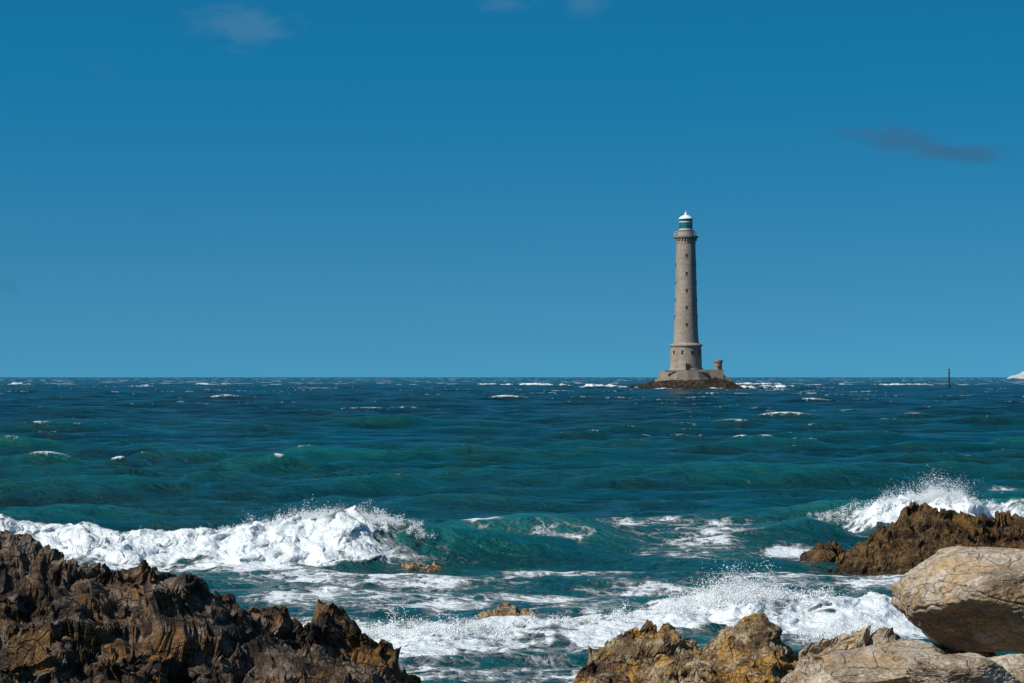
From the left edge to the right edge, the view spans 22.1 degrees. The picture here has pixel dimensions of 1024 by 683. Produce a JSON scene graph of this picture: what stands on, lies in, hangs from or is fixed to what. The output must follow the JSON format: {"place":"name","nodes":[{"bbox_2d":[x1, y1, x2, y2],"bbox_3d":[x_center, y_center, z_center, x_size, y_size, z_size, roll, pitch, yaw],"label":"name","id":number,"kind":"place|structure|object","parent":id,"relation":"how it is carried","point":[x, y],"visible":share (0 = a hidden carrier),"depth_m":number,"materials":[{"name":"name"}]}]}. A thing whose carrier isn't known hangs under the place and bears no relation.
{"place":"outdoors","nodes":[
{"label":"outdoors","id":0,"kind":"place"},
{"bbox_2d":[0,377,1023,682],"bbox_3d":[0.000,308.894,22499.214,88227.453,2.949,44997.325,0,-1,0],"label":"sea","id":1,"kind":"structure","parent":0,"point":[566,497],"depth_m":96.86,"materials":[{"name":"liquid"}]},
{"bbox_2d":[0,530,421,682],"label":"dark shore rock","id":2,"kind":"object","parent":1,"relation":"in","point":[69,621],"visible":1,"depth_m":24.46,"materials":[{"name":"brown stone"}]},
{"bbox_2d":[140,498,434,538],"bbox_3d":[-7.183,4.126,59.551,11.021,1.282,2.452,0,-1,0],"label":"breaker spray","id":3,"kind":"object","parent":1,"relation":"on","point":[361,512],"visible":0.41,"depth_m":59.54,"materials":[{"name":"white liquid"}]},
{"bbox_2d":[402,561,442,572],"bbox_3d":[-2.102,5.117,56.782,2.472,0.705,1.900,0,-1,0],"label":"wave washed rock","id":4,"kind":"object","parent":1,"relation":"in","point":[434,567],"visible":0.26,"depth_m":56.56,"materials":[{"name":"beige stone"}]},
{"bbox_2d":[476,602,541,617],"bbox_3d":[-0.116,4.908,45.264,2.844,0.811,1.700,0,-1,0],"label":"wave washed rock","id":5,"kind":"object","parent":1,"relation":"in","point":[505,609],"visible":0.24,"depth_m":45.08,"materials":[{"name":"beige stone"}]},
{"bbox_2d":[303,552,891,644],"bbox_3d":[2.694,4.240,42.313,11.051,1.391,5.801,0,-1,-27],"label":"breaker spray","id":6,"kind":"object","parent":1,"relation":"on","point":[730,593],"visible":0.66,"depth_m":44.17,"materials":[{"name":"white liquid"}]},
{"bbox_2d":[626,377,763,388],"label":"rocky islet","id":7,"kind":"object","parent":1,"relation":"in","point":[715,382],"visible":0.62,"depth_m":886.05,"materials":[{"name":"brown stone"}]},
{"bbox_2d":[655,213,732,381],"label":"lighthouse","id":8,"kind":"object","parent":7,"relation":"on","point":[685,355],"visible":1,"depth_m":896.87,"materials":[{"name":"stone"}]},
{"bbox_2d":[673,254,699,353],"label":"windows","id":9,"kind":"structure","parent":8,"relation":"in","point":[686,254],"depth_m":896.76,"materials":[{"name":"black glass"}]},
{"bbox_2d":[573,611,828,682],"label":"golden shore rock","id":10,"kind":"object","parent":1,"relation":"in","point":[752,648],"visible":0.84,"depth_m":32.34,"materials":[{"name":"brown stone"}]},
{"bbox_2d":[780,625,996,682],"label":"pale shore rock","id":11,"kind":"object","parent":1,"relation":"in","point":[810,662],"visible":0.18,"depth_m":24.96,"materials":[{"name":"beige stone"}]},
{"bbox_2d":[801,670,841,682],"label":"granite boulder","id":12,"kind":"object","parent":11,"relation":"on","point":[823,676],"visible":0.31,"depth_m":22.84,"materials":[{"name":"beige stone"}]},
{"bbox_2d":[822,639,941,682],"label":"granite boulder","id":13,"kind":"object","parent":11,"relation":"on","point":[891,662],"visible":0.88,"depth_m":22.31,"materials":[{"name":"beige stone"}]},
{"bbox_2d":[934,645,949,653],"bbox_3d":[3.813,2.911,24.292,0.552,0.241,0.724,0,-1,22],"label":"granite boulder","id":14,"kind":"object","parent":11,"relation":"on","point":[940,650],"visible":0.11,"depth_m":24.17,"materials":[{"name":"brown stone"}]},
{"bbox_2d":[890,546,1023,652],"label":"granite boulder","id":15,"kind":"object","parent":11,"relation":"on","point":[962,598],"visible":0.99,"depth_m":23.69,"materials":[{"name":"beige stone"}]},
{"bbox_2d":[904,652,1021,682],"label":"granite boulder","id":16,"kind":"object","parent":11,"relation":"on","point":[968,667],"visible":1,"depth_m":21.68,"materials":[{"name":"beige stone"}]},
{"bbox_2d":[989,654,1023,682],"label":"granite boulder","id":17,"kind":"object","parent":11,"relation":"on","point":[1012,664],"visible":0.65,"depth_m":22.38,"materials":[{"name":"beige stone"}]},
{"bbox_2d":[799,502,1023,575],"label":"seaweed rock","id":18,"kind":"object","parent":1,"relation":"in","point":[913,535],"visible":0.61,"depth_m":58.95,"materials":[{"name":"brown stone"}]},
{"bbox_2d":[805,471,1023,521],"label":"breaker spray","id":19,"kind":"object","parent":1,"relation":"on","point":[937,494],"visible":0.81,"depth_m":70.81,"materials":[{"name":"white liquid"}]},
{"bbox_2d":[947,369,950,387],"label":"beacon pole","id":20,"kind":"object","parent":1,"relation":"in","point":[948,386],"visible":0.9,"depth_m":999.66,"materials":[{"name":"black paint"}]},
{"bbox_2d":[0,0,1023,376],"label":"sky","id":21,"kind":"structure","parent":0,"point":[189,188],"materials":[{"name":"blue"}]},
{"bbox_2d":[1006,371,1023,378],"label":"distant headland","id":22,"kind":"structure","parent":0,"point":[1020,375],"depth_m":6962.17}
]}

